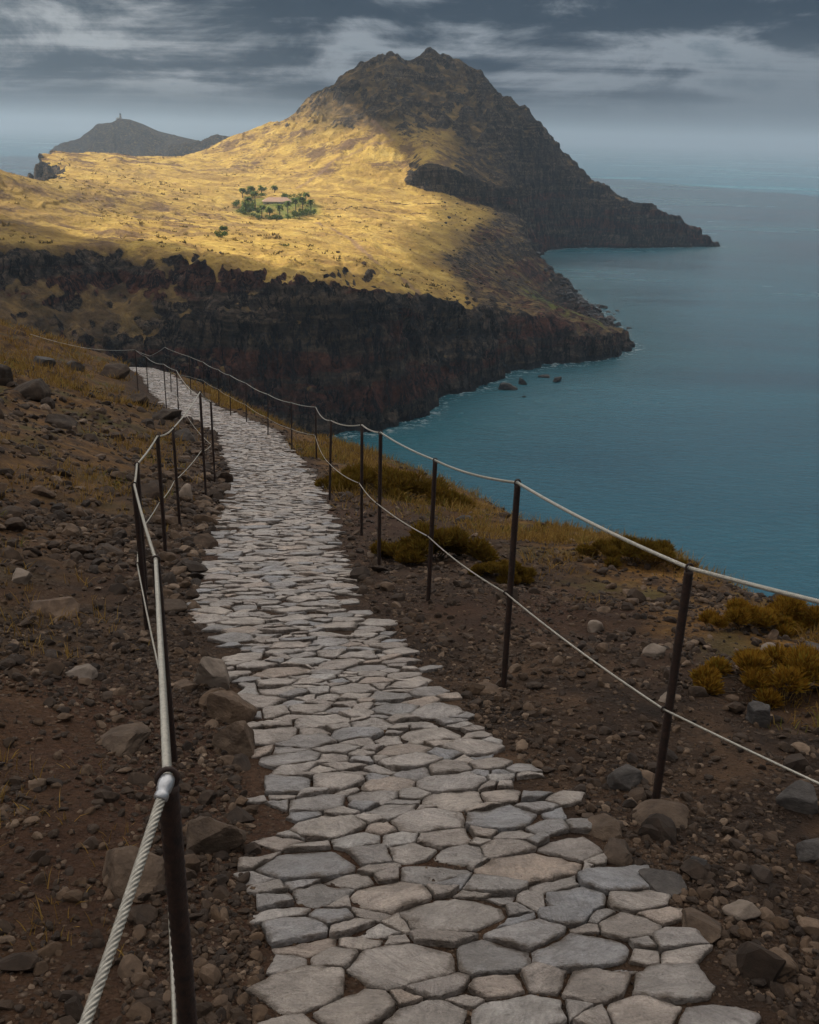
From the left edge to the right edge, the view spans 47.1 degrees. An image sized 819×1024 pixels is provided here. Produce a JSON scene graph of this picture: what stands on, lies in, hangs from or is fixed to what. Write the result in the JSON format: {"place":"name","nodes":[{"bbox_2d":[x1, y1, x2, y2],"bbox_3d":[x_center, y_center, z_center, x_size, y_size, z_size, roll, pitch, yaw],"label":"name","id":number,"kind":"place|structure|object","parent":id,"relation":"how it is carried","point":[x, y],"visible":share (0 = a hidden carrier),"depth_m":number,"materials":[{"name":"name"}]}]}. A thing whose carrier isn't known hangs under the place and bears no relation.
{"place":"outdoors","nodes":[
{"label":"outdoors","id":0,"kind":"place"},
{"bbox_2d":[49,119,196,155],"bbox_3d":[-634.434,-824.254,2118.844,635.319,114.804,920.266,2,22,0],"label":"lighthouse islet terrain","id":1,"kind":"structure","parent":0,"point":[128,137],"depth_m":1946.90,"materials":[{"name":"grey stone"}]},
{"bbox_2d":[161,134,229,156],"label":"islet terrain","id":2,"kind":"structure","parent":0,"point":[185,148],"depth_m":1656.60,"materials":[{"name":"grey stone"}]},
{"bbox_2d":[0,47,719,437],"bbox_3d":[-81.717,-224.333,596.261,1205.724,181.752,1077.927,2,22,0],"label":"headland terrain","id":3,"kind":"structure","parent":0,"point":[370,345],"depth_m":416.76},
{"bbox_2d":[214,230,227,237],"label":"bush","id":4,"kind":"object","parent":3,"relation":"on","point":[220,234],"visible":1,"depth_m":382.48,"materials":[{"name":"green plant"}]},
{"bbox_2d":[219,225,227,229],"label":"bush","id":5,"kind":"object","parent":3,"relation":"on","point":[221,227],"visible":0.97,"depth_m":419.32,"materials":[{"name":"green plant"}]},
{"bbox_2d":[239,188,245,197],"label":"palm tree","id":6,"kind":"object","parent":3,"relation":"on","point":[243,190],"visible":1,"depth_m":596.66,"materials":[{"name":"green plant"}]},
{"bbox_2d":[231,199,254,206],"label":"bush","id":7,"kind":"object","parent":3,"relation":"on","point":[235,202],"visible":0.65,"depth_m":576.54,"materials":[{"name":"green plant"}]},
{"bbox_2d":[242,202,249,213],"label":"palm tree","id":8,"kind":"object","parent":3,"relation":"on","point":[246,205],"visible":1,"depth_m":543.59,"materials":[{"name":"green plant"}]},
{"bbox_2d":[243,196,252,201],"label":"palm tree","id":9,"kind":"object","parent":3,"relation":"on","point":[249,198],"visible":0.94,"depth_m":571.58,"materials":[{"name":"green plant"}]},
{"bbox_2d":[236,208,260,213],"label":"bush","id":10,"kind":"object","parent":3,"relation":"on","point":[242,211],"visible":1,"depth_m":542.82,"materials":[{"name":"green plant"}]},
{"bbox_2d":[241,203,257,210],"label":"bush","id":11,"kind":"object","parent":3,"relation":"on","point":[252,206],"visible":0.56,"depth_m":564.36,"materials":[{"name":"green plant"}]},
{"bbox_2d":[250,190,258,210],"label":"palm tree","id":12,"kind":"object","parent":3,"relation":"on","point":[255,193],"visible":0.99,"depth_m":557.62,"materials":[{"name":"green plant"}]},
{"bbox_2d":[244,190,267,196],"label":"bush","id":13,"kind":"object","parent":3,"relation":"on","point":[248,191],"visible":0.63,"depth_m":601.52,"materials":[{"name":"green plant"}]},
{"bbox_2d":[257,185,264,192],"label":"palm tree","id":14,"kind":"object","parent":3,"relation":"on","point":[261,188],"visible":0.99,"depth_m":617.24,"materials":[{"name":"green plant"}]},
{"bbox_2d":[258,205,266,217],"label":"palm tree","id":15,"kind":"object","parent":3,"relation":"on","point":[261,207],"visible":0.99,"depth_m":541.80,"materials":[{"name":"green plant"}]},
{"bbox_2d":[250,212,277,219],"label":"bush","id":16,"kind":"object","parent":3,"relation":"on","point":[259,216],"visible":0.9,"depth_m":535.14,"materials":[{"name":"green plant"}]},
{"bbox_2d":[265,206,272,217],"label":"palm tree","id":17,"kind":"object","parent":3,"relation":"on","point":[269,210],"visible":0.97,"depth_m":537.86,"materials":[{"name":"green plant"}]},
{"bbox_2d":[271,185,277,192],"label":"palm tree","id":18,"kind":"object","parent":3,"relation":"on","point":[274,187],"visible":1,"depth_m":622.97,"materials":[{"name":"green plant"}]},
{"bbox_2d":[262,197,291,203],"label":"house","id":19,"kind":"structure","parent":3,"relation":"on","point":[272,200],"depth_m":583.66,"materials":[{"name":"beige tile"}]},
{"bbox_2d":[264,214,290,219],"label":"bush","id":20,"kind":"object","parent":3,"relation":"on","point":[280,217],"visible":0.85,"depth_m":533.27,"materials":[{"name":"green plant"}]},
{"bbox_2d":[274,204,283,214],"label":"palm tree","id":21,"kind":"object","parent":3,"relation":"on","point":[278,207],"visible":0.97,"depth_m":543.13,"materials":[{"name":"green plant"}]},
{"bbox_2d":[0,77,566,305],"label":"scrub","id":22,"kind":"object","parent":3,"relation":"on","point":[223,253],"visible":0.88,"depth_m":473.89,"materials":[{"name":"plant"}]},
{"bbox_2d":[283,201,291,213],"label":"palm tree","id":23,"kind":"object","parent":3,"relation":"on","point":[287,204],"visible":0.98,"depth_m":551.67,"materials":[{"name":"green plant"}]},
{"bbox_2d":[281,193,301,197],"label":"bush","id":24,"kind":"object","parent":3,"relation":"on","point":[286,195],"visible":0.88,"depth_m":604.61,"materials":[{"name":"green plant"}]},
{"bbox_2d":[291,197,300,210],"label":"palm tree","id":25,"kind":"object","parent":3,"relation":"on","point":[293,200],"visible":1,"depth_m":556.62,"materials":[{"name":"green plant"}]},
{"bbox_2d":[290,210,307,218],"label":"bush","id":26,"kind":"object","parent":3,"relation":"on","point":[296,213],"visible":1,"depth_m":542.02,"materials":[{"name":"green plant"}]},
{"bbox_2d":[297,196,305,208],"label":"palm tree","id":27,"kind":"object","parent":3,"relation":"on","point":[302,199],"visible":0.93,"depth_m":561.26,"materials":[{"name":"green plant"}]},
{"bbox_2d":[302,192,309,198],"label":"palm tree","id":28,"kind":"object","parent":3,"relation":"on","point":[304,194],"visible":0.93,"depth_m":584.77,"materials":[{"name":"green plant"}]},
{"bbox_2d":[298,208,316,214],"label":"bush","id":29,"kind":"object","parent":3,"relation":"on","point":[313,211],"visible":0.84,"depth_m":551.38,"materials":[{"name":"green plant"}]},
{"bbox_2d":[306,199,315,205],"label":"palm tree","id":30,"kind":"object","parent":3,"relation":"on","point":[310,202],"visible":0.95,"depth_m":559.46,"materials":[{"name":"green plant"}]},
{"bbox_2d":[69,65,597,338],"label":"boulder scree","id":31,"kind":"structure","parent":3,"relation":"on","point":[474,299],"depth_m":534.60,"materials":[{"name":"stone"}]},
{"bbox_2d":[321,206,424,214],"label":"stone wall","id":32,"kind":"structure","parent":3,"relation":"on","point":[368,208],"depth_m":599.42,"materials":[{"name":"stone"}]},
{"bbox_2d":[329,196,440,204],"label":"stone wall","id":33,"kind":"structure","parent":3,"relation":"on","point":[386,201],"depth_m":639.73,"materials":[{"name":"stone"}]},
{"bbox_2d":[535,251,631,336],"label":"shore rubble","id":34,"kind":"object","parent":3,"relation":"on","point":[570,294],"visible":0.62,"depth_m":562.72,"materials":[{"name":"stone"}]},
{"bbox_2d":[0,125,818,605],"bbox_3d":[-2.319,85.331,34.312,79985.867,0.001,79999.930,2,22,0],"label":"sea","id":35,"kind":"structure","parent":0,"point":[690,421],"depth_m":367.57,"materials":[{"name":"liquid"}]},
{"bbox_2d":[498,382,517,389],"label":"sea rock","id":36,"kind":"object","parent":35,"relation":"in","point":[505,386],"visible":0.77,"depth_m":367.16,"materials":[{"name":"grey stone"}]},
{"bbox_2d":[518,378,526,384],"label":"sea rock","id":37,"kind":"object","parent":35,"relation":"in","point":[521,381],"visible":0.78,"depth_m":375.75,"materials":[{"name":"grey stone"}]},
{"bbox_2d":[537,374,549,377],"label":"sea rock","id":38,"kind":"object","parent":35,"relation":"in","point":[544,376],"visible":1,"depth_m":387.92,"materials":[{"name":"grey stone"}]},
{"bbox_2d":[553,376,561,381],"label":"sea rock","id":39,"kind":"object","parent":35,"relation":"in","point":[557,379],"visible":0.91,"depth_m":381.06,"materials":[{"name":"grey stone"}]},
{"bbox_2d":[598,305,607,308],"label":"sea rock","id":40,"kind":"object","parent":35,"relation":"in","point":[603,306],"visible":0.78,"depth_m":549.65,"materials":[{"name":"grey stone"}]},
{"bbox_2d":[0,321,818,1023],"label":"hillside ground","id":41,"kind":"structure","parent":0,"point":[82,865],"depth_m":4.51,"materials":[{"name":"brown soil"}]},
{"bbox_2d":[0,364,13,385],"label":"rock","id":42,"kind":"object","parent":41,"relation":"on","point":[6,375],"visible":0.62,"depth_m":20.71,"materials":[{"name":"grey stone"}]},
{"bbox_2d":[12,568,32,584],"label":"rock","id":43,"kind":"object","parent":41,"relation":"on","point":[22,576],"visible":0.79,"depth_m":6.29,"materials":[{"name":"grey stone"}]},
{"bbox_2d":[13,378,50,401],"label":"rock","id":44,"kind":"object","parent":41,"relation":"on","point":[38,390],"visible":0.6,"depth_m":19.73,"materials":[{"name":"grey stone"}]},
{"bbox_2d":[33,356,55,367],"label":"rock","id":45,"kind":"object","parent":41,"relation":"on","point":[46,360],"visible":0.52,"depth_m":30.06,"materials":[{"name":"grey stone"}]},
{"bbox_2d":[30,596,79,619],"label":"rock","id":46,"kind":"object","parent":41,"relation":"on","point":[49,607],"visible":0.72,"depth_m":5.81,"materials":[{"name":"brown stone"}]},
{"bbox_2d":[45,414,77,429],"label":"rock","id":47,"kind":"object","parent":41,"relation":"on","point":[63,421],"visible":0.7,"depth_m":16.57,"materials":[{"name":"grey stone"}]},
{"bbox_2d":[66,360,85,371],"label":"rock","id":48,"kind":"object","parent":41,"relation":"on","point":[74,364],"visible":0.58,"depth_m":31.94,"materials":[{"name":"grey stone"}]},
{"bbox_2d":[65,663,97,678],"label":"rock","id":49,"kind":"object","parent":41,"relation":"on","point":[88,670],"visible":0.78,"depth_m":4.65,"materials":[{"name":"grey stone"}]},
{"bbox_2d":[99,363,129,379],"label":"rock","id":50,"kind":"object","parent":41,"relation":"on","point":[120,369],"visible":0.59,"depth_m":33.22,"materials":[{"name":"stone"}]},
{"bbox_2d":[31,334,215,1023],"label":"cable fence","id":51,"kind":"object","parent":41,"relation":"on","point":[166,811],"visible":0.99,"depth_m":1.55,"materials":[{"name":"metal"}]},
{"bbox_2d":[100,722,150,756],"bbox_3d":[-1.238,0.975,3.974,0.255,0.120,0.254,2,22,0],"label":"rock","id":52,"kind":"object","parent":41,"relation":"on","point":[120,740],"visible":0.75,"depth_m":3.94,"materials":[{"name":"brown stone"}]},
{"bbox_2d":[102,845,165,899],"bbox_3d":[-0.860,1.132,2.923,0.211,0.174,0.230,2,22,0],"label":"rock","id":53,"kind":"object","parent":41,"relation":"on","point":[119,862],"visible":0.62,"depth_m":2.89,"materials":[{"name":"stone"}]},
{"bbox_2d":[126,393,148,406],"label":"rock","id":54,"kind":"object","parent":41,"relation":"on","point":[141,398],"visible":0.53,"depth_m":26.32,"materials":[{"name":"stone"}]},
{"bbox_2d":[152,408,181,419],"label":"rock","id":55,"kind":"object","parent":41,"relation":"on","point":[167,414],"visible":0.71,"depth_m":24.12,"materials":[{"name":"grey stone"}]},
{"bbox_2d":[164,599,186,613],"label":"rock","id":56,"kind":"object","parent":41,"relation":"on","point":[177,606],"visible":0.52,"depth_m":6.31,"materials":[{"name":"stone"}]},
{"bbox_2d":[173,679,197,691],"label":"rock","id":57,"kind":"object","parent":41,"relation":"on","point":[189,686],"visible":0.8,"depth_m":4.77,"materials":[{"name":"stone"}]},
{"bbox_2d":[175,428,195,441],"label":"rock","id":58,"kind":"object","parent":41,"relation":"on","point":[186,433],"visible":0.74,"depth_m":21.00,"materials":[{"name":"stone"}]},
{"bbox_2d":[179,483,192,501],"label":"rock","id":59,"kind":"object","parent":41,"relation":"on","point":[185,490],"visible":0.49,"depth_m":11.55,"materials":[{"name":"stone"}]},
{"bbox_2d":[193,656,229,688],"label":"rock","id":60,"kind":"object","parent":41,"relation":"on","point":[211,672],"visible":0.62,"depth_m":4.85,"materials":[{"name":"grey stone"}]},
{"bbox_2d":[204,507,222,515],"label":"rock","id":61,"kind":"object","parent":41,"relation":"on","point":[215,511],"visible":0.59,"depth_m":10.82,"materials":[{"name":"grey stone"}]},
{"bbox_2d":[186,816,245,853],"bbox_3d":[-0.678,1.109,3.246,0.220,0.171,0.156,-5,23,-16],"label":"rock","id":62,"kind":"object","parent":41,"relation":"on","point":[207,835],"visible":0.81,"depth_m":3.18,"materials":[{"name":"brown stone"}]},
{"bbox_2d":[206,690,256,722],"bbox_3d":[-0.852,0.967,4.475,0.234,0.257,0.169,8,23,14],"label":"rock","id":63,"kind":"object","parent":41,"relation":"on","point":[227,706],"visible":0.75,"depth_m":4.41,"materials":[{"name":"stone"}]},
{"bbox_2d":[212,720,254,757],"bbox_3d":[-0.766,1.005,4.096,0.196,0.214,0.170,2,22,0],"label":"rock","id":64,"kind":"object","parent":41,"relation":"on","point":[234,738],"visible":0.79,"depth_m":4.04,"materials":[{"name":"brown stone"}]},
{"bbox_2d":[313,461,475,507],"bbox_3d":[-0.211,-0.369,13.956,2.451,0.788,1.555,2,22,0],"label":"shrub","id":65,"kind":"object","parent":41,"relation":"on","point":[405,482],"visible":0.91,"depth_m":13.70,"materials":[{"name":"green plant"}]},
{"bbox_2d":[0,358,818,1023],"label":"rubble","id":66,"kind":"object","parent":41,"relation":"on","point":[758,964],"visible":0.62,"depth_m":4.27,"materials":[{"name":"stone"}]},
{"bbox_2d":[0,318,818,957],"bbox_3d":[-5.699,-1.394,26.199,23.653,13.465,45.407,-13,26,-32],"label":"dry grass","id":67,"kind":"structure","parent":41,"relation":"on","point":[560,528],"depth_m":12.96,"materials":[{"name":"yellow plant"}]},
{"bbox_2d":[0,357,818,733],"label":"green grass","id":68,"kind":"structure","parent":41,"relation":"on","point":[376,497],"depth_m":12.40,"materials":[{"name":"plant"}]},
{"bbox_2d":[368,519,499,563],"bbox_3d":[0.203,0.263,8.465,1.150,0.469,0.748,-4,23,-13],"label":"shrub","id":69,"kind":"object","parent":41,"relation":"on","point":[451,539],"visible":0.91,"depth_m":8.36,"materials":[{"name":"brown plant"}]},
{"bbox_2d":[142,347,818,798],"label":"cable fence","id":70,"kind":"object","parent":41,"relation":"on","point":[674,667],"visible":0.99,"depth_m":4.56,"materials":[{"name":"metal"}]},
{"bbox_2d":[478,681,500,694],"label":"rock","id":71,"kind":"object","parent":41,"relation":"on","point":[490,688],"visible":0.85,"depth_m":4.91,"materials":[{"name":"brown stone"}]},
{"bbox_2d":[467,559,537,583],"bbox_3d":[0.764,0.485,7.729,0.593,0.217,0.409,2,22,0],"label":"shrub","id":72,"kind":"object","parent":41,"relation":"on","point":[525,574],"visible":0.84,"depth_m":7.68,"materials":[{"name":"brown plant"}]},
{"bbox_2d":[587,620,603,632],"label":"rock","id":73,"kind":"object","parent":41,"relation":"on","point":[594,626],"visible":0.84,"depth_m":6.24,"materials":[{"name":"grey stone"}]},
{"bbox_2d":[588,813,623,839],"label":"rock","id":74,"kind":"object","parent":41,"relation":"on","point":[605,826],"visible":0.74,"depth_m":3.43,"materials":[{"name":"brown stone"}]},
{"bbox_2d":[603,837,632,866],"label":"rock","id":75,"kind":"object","parent":41,"relation":"on","point":[616,852],"visible":0.83,"depth_m":3.24,"materials":[{"name":"brown stone"}]},
{"bbox_2d":[607,764,642,790],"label":"rock","id":76,"kind":"object","parent":41,"relation":"on","point":[626,777],"visible":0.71,"depth_m":3.78,"materials":[{"name":"grey stone"}]},
{"bbox_2d":[575,534,687,568],"bbox_3d":[2.085,0.355,8.806,1.054,0.330,0.656,2,22,0],"label":"shrub","id":77,"kind":"object","parent":41,"relation":"on","point":[614,547],"visible":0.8,"depth_m":8.71,"materials":[{"name":"brown plant"}]},
{"bbox_2d":[642,643,665,656],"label":"rock","id":78,"kind":"object","parent":41,"relation":"on","point":[652,649],"visible":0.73,"depth_m":5.41,"materials":[{"name":"grey stone"}]},
{"bbox_2d":[632,799,688,828],"bbox_3d":[0.939,1.147,3.524,0.201,0.089,0.164,8,23,15],"label":"rock","id":79,"kind":"object","parent":41,"relation":"on","point":[677,813],"visible":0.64,"depth_m":3.52,"materials":[{"name":"stone"}]},
{"bbox_2d":[638,868,686,897],"bbox_3d":[0.836,1.229,3.092,0.125,0.073,0.144,-4,23,-13],"label":"rock","id":80,"kind":"object","parent":41,"relation":"on","point":[671,883],"visible":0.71,"depth_m":3.07,"materials":[{"name":"grey stone"}]},
{"bbox_2d":[658,692,666,702],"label":"rock","id":81,"kind":"object","parent":41,"relation":"on","point":[662,698],"visible":0.37,"depth_m":4.67,"materials":[{"name":"grey stone"}]},
{"bbox_2d":[690,856,706,865],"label":"rock","id":82,"kind":"object","parent":41,"relation":"on","point":[703,862],"visible":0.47,"depth_m":3.18,"materials":[{"name":"grey stone"}]},
{"bbox_2d":[681,907,721,943],"bbox_3d":[0.879,1.260,2.842,0.121,0.088,0.156,9,23,18],"label":"rock","id":83,"kind":"object","parent":41,"relation":"on","point":[709,928],"visible":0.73,"depth_m":2.82,"materials":[{"name":"brown stone"}]},
{"bbox_2d":[721,954,736,968],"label":"rock","id":84,"kind":"object","parent":41,"relation":"on","point":[727,960],"visible":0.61,"depth_m":2.67,"materials":[{"name":"brown stone"}]},
{"bbox_2d":[722,899,760,920],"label":"rock","id":85,"kind":"object","parent":41,"relation":"on","point":[741,909],"visible":0.96,"depth_m":2.90,"materials":[{"name":"grey stone"}]},
{"bbox_2d":[697,596,799,637],"bbox_3d":[2.275,0.692,6.277,0.683,0.284,0.425,2,22,0],"label":"shrub","id":86,"kind":"object","parent":41,"relation":"on","point":[739,611],"visible":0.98,"depth_m":6.18,"materials":[{"name":"brown plant"}]},
{"bbox_2d":[687,642,818,708],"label":"shrub","id":87,"kind":"object","parent":41,"relation":"on","point":[799,666],"visible":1,"depth_m":4.79,"materials":[{"name":"yellow plant"}]},
{"bbox_2d":[745,700,769,727],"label":"rock","id":88,"kind":"object","parent":41,"relation":"on","point":[758,712],"visible":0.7,"depth_m":4.45,"materials":[{"name":"grey stone"}]},
{"bbox_2d":[760,642,775,649],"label":"rock","id":89,"kind":"object","parent":41,"relation":"on","point":[765,644],"visible":0.42,"depth_m":5.87,"materials":[{"name":"grey stone"}]},
{"bbox_2d":[778,958,795,976],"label":"rock","id":90,"kind":"object","parent":41,"relation":"on","point":[789,967],"visible":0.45,"depth_m":2.61,"materials":[{"name":"brown stone"}]},
{"bbox_2d":[763,593,818,632],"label":"shrub","id":91,"kind":"object","parent":41,"relation":"on","point":[803,614],"visible":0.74,"depth_m":6.34,"materials":[{"name":"brown plant"}]},
{"bbox_2d":[775,780,817,814],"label":"rock","id":92,"kind":"object","parent":41,"relation":"on","point":[799,796],"visible":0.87,"depth_m":3.60,"materials":[{"name":"grey stone"}]},
{"bbox_2d":[796,838,818,862],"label":"rock","id":93,"kind":"object","parent":41,"relation":"on","point":[807,850],"visible":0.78,"depth_m":3.23,"materials":[{"name":"grey stone"}]},
{"bbox_2d":[804,641,818,651],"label":"rock","id":94,"kind":"object","parent":41,"relation":"on","point":[813,643],"visible":0.23,"depth_m":5.74,"materials":[{"name":"grey stone"}]},
{"bbox_2d":[0,0,818,146],"label":"sky","id":95,"kind":"structure","parent":0,"point":[716,72],"materials":[{"name":"grey"}]},
{"bbox_2d":[129,367,760,1023],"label":"path","id":96,"kind":"structure","parent":0,"point":[447,771],"depth_m":3.34,"materials":[{"name":"grey stone"}]},
{"bbox_2d":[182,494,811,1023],"bbox_3d":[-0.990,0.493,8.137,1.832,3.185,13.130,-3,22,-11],"label":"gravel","id":97,"kind":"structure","parent":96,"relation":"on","point":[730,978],"depth_m":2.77,"materials":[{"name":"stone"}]},
{"bbox_2d":[455,515,471,521],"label":"rock","id":98,"kind":"object","parent":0,"point":[461,517],"visible":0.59,"depth_m":12.32,"materials":[{"name":"stone"}]},
{"bbox_2d":[784,643,793,648],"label":"rock","id":99,"kind":"object","parent":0,"point":[786,645],"visible":0.57,"depth_m":5.92,"materials":[{"name":"stone"}]}
]}

